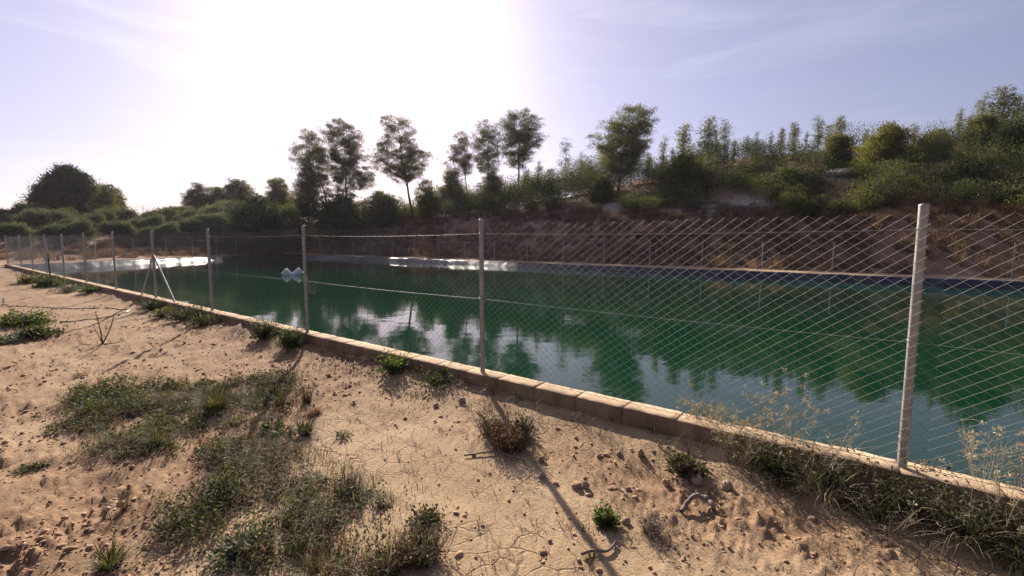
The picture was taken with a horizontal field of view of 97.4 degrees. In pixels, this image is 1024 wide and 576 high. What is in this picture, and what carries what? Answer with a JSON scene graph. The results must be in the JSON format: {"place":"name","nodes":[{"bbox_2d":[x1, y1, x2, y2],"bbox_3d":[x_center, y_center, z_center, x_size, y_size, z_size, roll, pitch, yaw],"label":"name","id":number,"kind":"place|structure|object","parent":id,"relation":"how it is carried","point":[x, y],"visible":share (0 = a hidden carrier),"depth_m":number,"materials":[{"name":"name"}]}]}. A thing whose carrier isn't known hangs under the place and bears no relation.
{"place":"outdoors","nodes":[
{"label":"outdoors","id":0,"kind":"place"},
{"bbox_2d":[0,139,1023,575],"bbox_3d":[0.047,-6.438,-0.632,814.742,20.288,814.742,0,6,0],"label":"ground","id":1,"kind":"structure","parent":0,"point":[450,471],"depth_m":2.98,"materials":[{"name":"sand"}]},
{"bbox_2d":[0,220,36,247],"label":"olive tree","id":2,"kind":"object","parent":1,"relation":"on","point":[14,230],"visible":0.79,"depth_m":37.43,"materials":[{"name":"green plant"}]},
{"bbox_2d":[0,305,56,329],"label":"leafy weed","id":3,"kind":"object","parent":1,"relation":"on","point":[17,319],"visible":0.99,"depth_m":7.76,"materials":[{"name":"green plant"}]},
{"bbox_2d":[8,459,51,475],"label":"leafy weed","id":4,"kind":"object","parent":1,"relation":"on","point":[35,467],"visible":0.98,"depth_m":2.92,"materials":[{"name":"green plant"}]},
{"bbox_2d":[10,201,50,215],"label":"olive tree","id":5,"kind":"object","parent":1,"relation":"on","point":[35,205],"visible":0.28,"depth_m":50.86,"materials":[{"name":"green plant"}]},
{"bbox_2d":[7,205,56,229],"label":"olive tree","id":6,"kind":"object","parent":1,"relation":"on","point":[34,218],"visible":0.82,"depth_m":43.02,"materials":[{"name":"green plant"}]},
{"bbox_2d":[5,317,75,339],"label":"leafy weed","id":7,"kind":"object","parent":1,"relation":"on","point":[32,331],"visible":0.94,"depth_m":6.76,"materials":[{"name":"green plant"}]},
{"bbox_2d":[26,273,70,287],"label":"leafy weed","id":8,"kind":"object","parent":1,"relation":"on","point":[44,282],"visible":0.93,"depth_m":14.15,"materials":[{"name":"green plant"}]},
{"bbox_2d":[19,161,102,217],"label":"broadleaf tree","id":9,"kind":"object","parent":1,"relation":"on","point":[63,186],"visible":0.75,"depth_m":55.74,"materials":[{"name":"green plant"}]},
{"bbox_2d":[28,214,99,244],"bbox_3d":[-37.414,-4.746,37.758,4.120,3.113,3.906,0,6,-6],"label":"olive tree","id":10,"kind":"object","parent":1,"relation":"on","point":[76,228],"visible":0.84,"depth_m":37.38,"materials":[{"name":"green plant"}]},
{"bbox_2d":[48,210,110,233],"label":"olive tree","id":11,"kind":"object","parent":1,"relation":"on","point":[95,218],"visible":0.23,"depth_m":41.70,"materials":[{"name":"green plant"}]},
{"bbox_2d":[76,206,119,224],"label":"olive tree","id":12,"kind":"object","parent":1,"relation":"on","point":[110,214],"visible":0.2,"depth_m":45.22,"materials":[{"name":"green plant"}]},
{"bbox_2d":[84,181,126,212],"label":"bushy tree","id":13,"kind":"object","parent":1,"relation":"on","point":[105,196],"visible":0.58,"depth_m":55.73,"materials":[{"name":"green plant"}]},
{"bbox_2d":[68,532,148,575],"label":"grass tuft","id":14,"kind":"object","parent":1,"relation":"on","point":[108,563],"visible":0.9,"depth_m":2.05,"materials":[{"name":"plant"}]},
{"bbox_2d":[61,366,160,401],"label":"leafy weed","id":15,"kind":"object","parent":1,"relation":"on","point":[119,387],"visible":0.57,"depth_m":4.28,"materials":[{"name":"green plant"}]},
{"bbox_2d":[85,480,151,513],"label":"grass tuft","id":16,"kind":"object","parent":1,"relation":"on","point":[122,507],"visible":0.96,"depth_m":2.48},
{"bbox_2d":[95,218,142,245],"bbox_3d":[-34.769,-4.755,39.775,3.284,2.890,3.395,3,6,26],"label":"olive tree","id":17,"kind":"object","parent":1,"relation":"on","point":[121,229],"visible":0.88,"depth_m":39.23,"materials":[{"name":"green plant"}]},
{"bbox_2d":[122,210,168,229],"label":"olive tree","id":18,"kind":"object","parent":1,"relation":"on","point":[144,221],"visible":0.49,"depth_m":45.39,"materials":[{"name":"green plant"}]},
{"bbox_2d":[136,296,165,310],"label":"leafy weed","id":19,"kind":"object","parent":1,"relation":"on","point":[151,306],"visible":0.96,"depth_m":9.41,"materials":[{"name":"green plant"}]},
{"bbox_2d":[137,206,179,223],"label":"olive tree","id":20,"kind":"object","parent":1,"relation":"on","point":[166,210],"visible":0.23,"depth_m":50.83,"materials":[{"name":"green plant"}]},
{"bbox_2d":[136,219,183,245],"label":"olive tree","id":21,"kind":"object","parent":1,"relation":"on","point":[166,229],"visible":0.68,"depth_m":42.54,"materials":[{"name":"green plant"}]},
{"bbox_2d":[157,301,207,322],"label":"leafy weed","id":22,"kind":"object","parent":1,"relation":"on","point":[176,314],"visible":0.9,"depth_m":8.24,"materials":[{"name":"green plant"}]},
{"bbox_2d":[167,216,205,240],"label":"olive tree","id":23,"kind":"object","parent":1,"relation":"on","point":[193,224],"visible":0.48,"depth_m":46.51,"materials":[{"name":"green plant"}]},
{"bbox_2d":[177,182,211,209],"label":"bushy tree","id":24,"kind":"object","parent":1,"relation":"on","point":[191,197],"visible":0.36,"depth_m":66.02,"materials":[{"name":"green plant"}]},
{"bbox_2d":[169,199,226,220],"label":"olive tree","id":25,"kind":"object","parent":1,"relation":"on","point":[212,209],"visible":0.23,"depth_m":50.31,"materials":[{"name":"green plant"}]},
{"bbox_2d":[180,308,224,326],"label":"leafy weed","id":26,"kind":"object","parent":1,"relation":"on","point":[202,321],"visible":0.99,"depth_m":7.70,"materials":[{"name":"green plant"}]},
{"bbox_2d":[190,210,230,242],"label":"olive tree","id":27,"kind":"object","parent":1,"relation":"on","point":[214,221],"visible":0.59,"depth_m":48.50,"materials":[{"name":"green plant"}]},
{"bbox_2d":[184,382,242,415],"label":"grass tuft","id":28,"kind":"object","parent":1,"relation":"on","point":[210,405],"visible":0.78,"depth_m":3.82,"materials":[{"name":"plant"}]},
{"bbox_2d":[197,184,234,206],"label":"bushy tree","id":29,"kind":"object","parent":1,"relation":"on","point":[210,197],"visible":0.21,"depth_m":66.37,"materials":[{"name":"green plant"}]},
{"bbox_2d":[29,363,415,575],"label":"weed patch","id":30,"kind":"object","parent":1,"relation":"on","point":[224,449],"visible":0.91,"depth_m":2.86,"materials":[{"name":"green plant"}]},
{"bbox_2d":[199,524,276,575],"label":"leafy weed","id":31,"kind":"object","parent":1,"relation":"on","point":[233,545],"visible":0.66,"depth_m":2.13,"materials":[{"name":"plant"}]},
{"bbox_2d":[221,176,257,205],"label":"bushy tree","id":32,"kind":"object","parent":1,"relation":"on","point":[235,188],"visible":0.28,"depth_m":68.34,"materials":[{"name":"green plant"}]},
{"bbox_2d":[210,191,309,254],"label":"bushy tree","id":33,"kind":"object","parent":1,"relation":"on","point":[261,214],"visible":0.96,"depth_m":48.18,"materials":[{"name":"green plant"}]},
{"bbox_2d":[245,312,279,339],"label":"leafy weed","id":34,"kind":"object","parent":1,"relation":"on","point":[265,331],"visible":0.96,"depth_m":6.58,"materials":[{"name":"green plant"}]},
{"bbox_2d":[239,378,295,396],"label":"leafy weed","id":35,"kind":"object","parent":1,"relation":"on","point":[272,389],"visible":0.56,"depth_m":4.34,"materials":[{"name":"green plant"}]},
{"bbox_2d":[254,175,297,206],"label":"bushy tree","id":36,"kind":"object","parent":1,"relation":"on","point":[277,187],"visible":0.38,"depth_m":64.25,"materials":[{"name":"green plant"}]},
{"bbox_2d":[270,320,309,348],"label":"leafy weed","id":37,"kind":"object","parent":1,"relation":"on","point":[289,339],"visible":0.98,"depth_m":6.09,"materials":[{"name":"green plant"}]},
{"bbox_2d":[278,203,328,250],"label":"bushy tree","id":38,"kind":"object","parent":1,"relation":"on","point":[301,223],"visible":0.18,"depth_m":56.09,"materials":[{"name":"green plant"}]},
{"bbox_2d":[275,127,332,201],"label":"pine tree","id":39,"kind":"object","parent":1,"relation":"on","point":[316,153],"visible":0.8,"depth_m":57.29,"materials":[{"name":"green plant"}]},
{"bbox_2d":[287,160,325,247],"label":"pine tree","id":40,"kind":"object","parent":1,"relation":"on","point":[305,192],"visible":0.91,"depth_m":54.57,"materials":[{"name":"green plant"}]},
{"bbox_2d":[284,412,330,438],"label":"grass tuft","id":41,"kind":"object","parent":1,"relation":"on","point":[306,430],"visible":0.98,"depth_m":3.48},
{"bbox_2d":[299,191,370,243],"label":"bushy tree","id":42,"kind":"object","parent":1,"relation":"on","point":[336,214],"visible":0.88,"depth_m":53.34,"materials":[{"name":"green plant"}]},
{"bbox_2d":[316,114,368,199],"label":"pine tree","id":43,"kind":"object","parent":1,"relation":"on","point":[344,162],"visible":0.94,"depth_m":58.02,"materials":[{"name":"green plant"}]},
{"bbox_2d":[330,468,363,500],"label":"dry weed","id":44,"kind":"object","parent":1,"relation":"on","point":[349,485],"visible":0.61,"depth_m":2.66,"materials":[{"name":"green plant"}]},
{"bbox_2d":[348,164,379,231],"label":"pine tree","id":45,"kind":"object","parent":1,"relation":"on","point":[364,179],"visible":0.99,"depth_m":53.59,"materials":[{"name":"green plant"}]},
{"bbox_2d":[349,189,409,230],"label":"bushy tree","id":46,"kind":"object","parent":1,"relation":"on","point":[383,209],"visible":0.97,"depth_m":52.31,"materials":[{"name":"green plant"}]},
{"bbox_2d":[357,535,418,575],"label":"dry weed","id":47,"kind":"object","parent":1,"relation":"on","point":[387,565],"visible":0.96,"depth_m":2.01,"materials":[{"name":"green plant"}]},
{"bbox_2d":[376,348,411,374],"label":"leafy weed","id":48,"kind":"object","parent":1,"relation":"on","point":[391,366],"visible":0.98,"depth_m":4.87,"materials":[{"name":"green plant"}]},
{"bbox_2d":[360,112,440,206],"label":"pine tree","id":49,"kind":"object","parent":1,"relation":"on","point":[403,169],"visible":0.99,"depth_m":55.42,"materials":[{"name":"green plant"}]},
{"bbox_2d":[384,507,458,570],"bbox_3d":[-0.447,1.219,2.131,0.370,0.272,0.371,0,6,0],"label":"dry weed","id":50,"kind":"object","parent":1,"relation":"on","point":[422,548],"visible":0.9,"depth_m":2.11,"materials":[{"name":"green plant"}]},
{"bbox_2d":[410,179,438,214],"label":"bushy tree","id":51,"kind":"object","parent":1,"relation":"on","point":[422,188],"visible":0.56,"depth_m":54.66,"materials":[{"name":"green plant"}]},
{"bbox_2d":[407,502,449,526],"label":"leafy weed","id":52,"kind":"object","parent":1,"relation":"on","point":[434,516],"visible":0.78,"depth_m":2.42,"materials":[{"name":"green plant"}]},
{"bbox_2d":[413,363,457,389],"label":"leafy weed","id":53,"kind":"object","parent":1,"relation":"on","point":[436,379],"visible":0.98,"depth_m":4.52,"materials":[{"name":"green plant"}]},
{"bbox_2d":[432,168,470,213],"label":"bushy tree","id":54,"kind":"object","parent":1,"relation":"on","point":[451,178],"visible":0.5,"depth_m":53.31,"materials":[{"name":"green plant"}]},
{"bbox_2d":[432,128,475,193],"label":"pine tree","id":55,"kind":"object","parent":1,"relation":"on","point":[462,162],"visible":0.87,"depth_m":55.16,"materials":[{"name":"green plant"}]},
{"bbox_2d":[467,118,503,180],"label":"pine tree","id":56,"kind":"object","parent":1,"relation":"on","point":[482,157],"visible":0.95,"depth_m":54.15,"materials":[{"name":"green plant"}]},
{"bbox_2d":[475,173,506,211],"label":"bushy tree","id":57,"kind":"object","parent":1,"relation":"on","point":[491,179],"visible":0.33,"depth_m":51.53,"materials":[{"name":"green plant"}]},
{"bbox_2d":[466,406,519,437],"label":"dry weed","id":58,"kind":"object","parent":1,"relation":"on","point":[480,415],"visible":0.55,"depth_m":3.47,"materials":[{"name":"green plant"}]},
{"bbox_2d":[480,404,538,455],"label":"dry weed","id":59,"kind":"object","parent":1,"relation":"on","point":[508,439],"visible":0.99,"depth_m":3.21,"materials":[{"name":"plant"}]},
{"bbox_2d":[0,192,1023,277],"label":"dry brush","id":60,"kind":"object","parent":1,"relation":"on","point":[590,213],"visible":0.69,"depth_m":30.72,"materials":[{"name":"plant"}]},
{"bbox_2d":[0,300,1023,575],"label":"dirt clods","id":61,"kind":"object","parent":1,"relation":"on","point":[88,530],"visible":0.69,"depth_m":2.70,"materials":[{"name":"soil"}]},
{"bbox_2d":[1,253,1023,290],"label":"pond liner","id":62,"kind":"object","parent":1,"relation":"on","point":[974,283],"visible":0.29,"depth_m":24.59,"materials":[{"name":"plastic"}]},
{"bbox_2d":[675,381,733,422],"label":"dry weed","id":63,"kind":"object","parent":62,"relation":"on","point":[721,409],"visible":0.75,"depth_m":3.37,"materials":[{"name":"plant"}]},
{"bbox_2d":[719,401,769,429],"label":"dry weed","id":64,"kind":"object","parent":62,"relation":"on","point":[748,421],"visible":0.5,"depth_m":3.19,"materials":[{"name":"plant"}]},
{"bbox_2d":[740,382,813,434],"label":"dry weed","id":65,"kind":"object","parent":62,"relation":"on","point":[771,401],"visible":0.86,"depth_m":3.12,"materials":[{"name":"plant"}]},
{"bbox_2d":[778,368,830,439],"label":"dry weed","id":66,"kind":"object","parent":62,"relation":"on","point":[816,421],"visible":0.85,"depth_m":3.03,"materials":[{"name":"plant"}]},
{"bbox_2d":[929,417,1023,480],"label":"dry weed","id":67,"kind":"object","parent":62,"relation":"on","point":[972,453],"visible":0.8,"depth_m":2.52,"materials":[{"name":"plant"}]},
{"bbox_2d":[975,395,1023,487],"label":"dry weed","id":68,"kind":"object","parent":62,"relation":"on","point":[1020,456],"visible":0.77,"depth_m":2.41,"materials":[{"name":"plant"}]},
{"bbox_2d":[4,264,1023,527],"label":"block wall","id":69,"kind":"structure","parent":1,"relation":"on","point":[676,424],"depth_m":3.48,"materials":[{"name":"concrete"}]},
{"bbox_2d":[4,203,1023,491],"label":"chain link fence","id":70,"kind":"object","parent":69,"relation":"on","point":[912,339],"visible":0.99,"depth_m":3.49,"materials":[{"name":"metal"}]},
{"bbox_2d":[495,107,548,186],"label":"pine tree","id":71,"kind":"object","parent":1,"relation":"on","point":[521,137],"visible":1,"depth_m":52.85,"materials":[{"name":"green plant"}]},
{"bbox_2d":[45,238,1023,277],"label":"perimeter fence","id":72,"kind":"object","parent":1,"relation":"on","point":[1011,276],"visible":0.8,"depth_m":27.68,"materials":[{"name":"metal"}]},
{"bbox_2d":[53,108,1023,233],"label":"hillside scrub","id":73,"kind":"object","parent":1,"relation":"on","point":[537,191],"visible":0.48,"depth_m":36.33,"materials":[{"name":"green plant"}]},
{"bbox_2d":[582,174,625,204],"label":"bushy tree","id":74,"kind":"object","parent":1,"relation":"on","point":[603,188],"visible":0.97,"depth_m":42.66,"materials":[{"name":"green plant"}]},
{"bbox_2d":[591,489,622,532],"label":"leafy weed","id":75,"kind":"object","parent":1,"relation":"on","point":[605,518],"visible":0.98,"depth_m":2.38,"materials":[{"name":"green plant"}]},
{"bbox_2d":[584,101,661,194],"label":"pine tree","id":76,"kind":"object","parent":1,"relation":"on","point":[633,143],"visible":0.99,"depth_m":44.67,"materials":[{"name":"green plant"}]},
{"bbox_2d":[633,509,671,539],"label":"dry weed","id":77,"kind":"object","parent":1,"relation":"on","point":[656,531],"visible":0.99,"depth_m":2.30,"materials":[{"name":"plant"}]},
{"bbox_2d":[669,122,693,160],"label":"young pine","id":78,"kind":"object","parent":1,"relation":"on","point":[683,139],"visible":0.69,"depth_m":51.26,"materials":[{"name":"green plant"}]},
{"bbox_2d":[648,148,715,198],"bbox_3d":[14.771,-9.627,39.208,5.729,4.768,5.128,3,6,20],"label":"bushy tree","id":79,"kind":"object","parent":1,"relation":"on","point":[685,167],"visible":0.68,"depth_m":38.39,"materials":[{"name":"green plant"}]},
{"bbox_2d":[658,440,711,478],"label":"leafy weed","id":80,"kind":"object","parent":1,"relation":"on","point":[680,458],"visible":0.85,"depth_m":2.89,"materials":[{"name":"green plant"}]},
{"bbox_2d":[679,492,715,512],"bbox_3d":[1.024,1.206,2.538,0.223,0.063,0.115,-1,6,-11],"label":"root","id":81,"kind":"object","parent":1,"relation":"on","point":[687,502],"visible":1,"depth_m":2.53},
{"bbox_2d":[693,115,724,157],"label":"young pine","id":82,"kind":"object","parent":1,"relation":"on","point":[707,131],"visible":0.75,"depth_m":48.20,"materials":[{"name":"green plant"}]},
{"bbox_2d":[695,403,784,467],"bbox_3d":[1.472,0.968,2.915,0.547,0.406,0.466,4,7,35],"label":"dry weed","id":83,"kind":"object","parent":1,"relation":"on","point":[723,445],"visible":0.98,"depth_m":2.93,"materials":[{"name":"plant"}]},
{"bbox_2d":[738,422,808,483],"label":"leafy weed","id":84,"kind":"object","parent":1,"relation":"on","point":[768,460],"visible":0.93,"depth_m":2.80,"materials":[{"name":"green plant"}]},
{"bbox_2d":[757,464,813,495],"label":"leafy weed","id":85,"kind":"object","parent":1,"relation":"on","point":[779,482],"visible":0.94,"depth_m":2.68,"materials":[{"name":"green plant"}]},
{"bbox_2d":[767,163,808,196],"bbox_3d":[21.657,-8.159,35.446,3.427,3.124,3.323,-1,6,-11],"label":"bushy tree","id":86,"kind":"object","parent":1,"relation":"on","point":[782,171],"visible":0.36,"depth_m":34.98,"materials":[{"name":"green plant"}]},
{"bbox_2d":[809,114,827,148],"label":"young pine","id":87,"kind":"object","parent":1,"relation":"on","point":[818,137],"visible":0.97,"depth_m":45.55,"materials":[{"name":"green plant"}]},
{"bbox_2d":[761,402,876,484],"bbox_3d":[1.804,0.908,2.715,0.527,0.551,0.624,0,6,0],"label":"dry weed","id":88,"kind":"object","parent":1,"relation":"on","point":[831,463],"visible":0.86,"depth_m":2.66,"materials":[{"name":"plant"}]},
{"bbox_2d":[765,449,882,530],"bbox_3d":[1.809,1.107,2.580,0.476,0.291,0.596,-3,6,-28],"label":"grass tuft","id":89,"kind":"object","parent":1,"relation":"on","point":[820,497],"visible":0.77,"depth_m":2.56,"materials":[{"name":"plant"}]},
{"bbox_2d":[788,428,877,505],"bbox_3d":[1.852,1.039,2.599,0.411,0.335,0.403,5,7,40],"label":"leafy weed","id":90,"kind":"object","parent":1,"relation":"on","point":[836,477],"visible":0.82,"depth_m":2.59,"materials":[{"name":"green plant"}]},
{"bbox_2d":[816,132,858,169],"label":"bushy tree","id":91,"kind":"object","parent":1,"relation":"on","point":[838,145],"visible":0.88,"depth_m":40.47,"materials":[{"name":"green plant"}]},
{"bbox_2d":[815,487,899,527],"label":"leafy weed","id":92,"kind":"object","parent":1,"relation":"on","point":[842,502],"visible":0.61,"depth_m":2.47,"materials":[{"name":"green plant"}]},
{"bbox_2d":[800,448,943,549],"bbox_3d":[1.952,1.180,2.433,0.678,0.505,0.593,0,6,0],"label":"grass tuft","id":93,"kind":"object","parent":1,"relation":"on","point":[874,514],"visible":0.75,"depth_m":2.39,"materials":[{"name":"plant"}]},
{"bbox_2d":[849,120,918,180],"bbox_3d":[29.067,-10.425,35.303,4.708,5.430,4.946,5,7,39],"label":"bushy tree","id":94,"kind":"object","parent":1,"relation":"on","point":[887,142],"visible":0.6,"depth_m":34.41,"materials":[{"name":"green plant"}]},
{"bbox_2d":[829,458,974,537],"bbox_3d":[1.970,1.123,2.379,0.462,0.283,0.645,-2,6,-27],"label":"dry weed","id":95,"kind":"object","parent":1,"relation":"on","point":[870,505],"visible":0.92,"depth_m":2.33,"materials":[{"name":"plant"}]},
{"bbox_2d":[862,455,976,531],"bbox_3d":[2.135,1.096,2.395,0.448,0.294,0.462,5,7,41],"label":"leafy weed","id":96,"kind":"object","parent":1,"relation":"on","point":[900,493],"visible":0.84,"depth_m":2.38,"materials":[{"name":"green plant"}]},
{"bbox_2d":[917,127,960,159],"bbox_3d":[36.490,-12.229,38.974,3.741,3.410,3.869,0,6,-1],"label":"bushy tree","id":97,"kind":"object","parent":1,"relation":"on","point":[941,149],"visible":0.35,"depth_m":38.11,"materials":[{"name":"green plant"}]},
{"bbox_2d":[889,481,1023,573],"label":"grass tuft","id":98,"kind":"object","parent":1,"relation":"on","point":[955,539],"visible":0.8,"depth_m":2.18,"materials":[{"name":"plant"}]},
{"bbox_2d":[925,467,1023,559],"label":"leafy weed","id":99,"kind":"object","parent":1,"relation":"on","point":[984,522],"visible":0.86,"depth_m":2.19,"materials":[{"name":"green plant"}]},
{"bbox_2d":[927,489,1023,575],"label":"grass tuft","id":100,"kind":"object","parent":1,"relation":"on","point":[1010,560],"visible":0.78,"depth_m":2.11,"materials":[{"name":"plant"}]},
{"bbox_2d":[958,112,1005,150],"bbox_3d":[38.480,-12.607,37.127,2.925,3.756,3.112,-5,8,-44],"label":"bushy tree","id":101,"kind":"object","parent":1,"relation":"on","point":[991,119],"visible":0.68,"depth_m":36.54,"materials":[{"name":"green plant"}]},
{"bbox_2d":[951,433,1023,539],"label":"dry weed","id":102,"kind":"object","parent":1,"relation":"on","point":[1006,487],"visible":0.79,"depth_m":2.30,"materials":[{"name":"plant"}]},
{"bbox_2d":[981,117,1023,164],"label":"bushy tree","id":103,"kind":"object","parent":1,"relation":"on","point":[1014,130],"visible":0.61,"depth_m":32.83,"materials":[{"name":"green plant"}]},
{"bbox_2d":[985,84,1023,130],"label":"young pine","id":104,"kind":"object","parent":1,"relation":"on","point":[1003,103],"visible":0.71,"depth_m":40.40,"materials":[{"name":"green plant"}]},
{"bbox_2d":[997,485,1023,558],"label":"leafy weed","id":105,"kind":"object","parent":1,"relation":"on","point":[1019,522],"visible":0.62,"depth_m":2.20,"materials":[{"name":"green plant"}]},
{"bbox_2d":[0,0,1023,221],"label":"sky","id":106,"kind":"structure","parent":0,"point":[153,99],"materials":[{"name":"white"}]},
{"bbox_2d":[39,257,1023,487],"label":"water","id":107,"kind":"structure","parent":0,"point":[549,314],"depth_m":8.20,"materials":[{"name":"liquid"}]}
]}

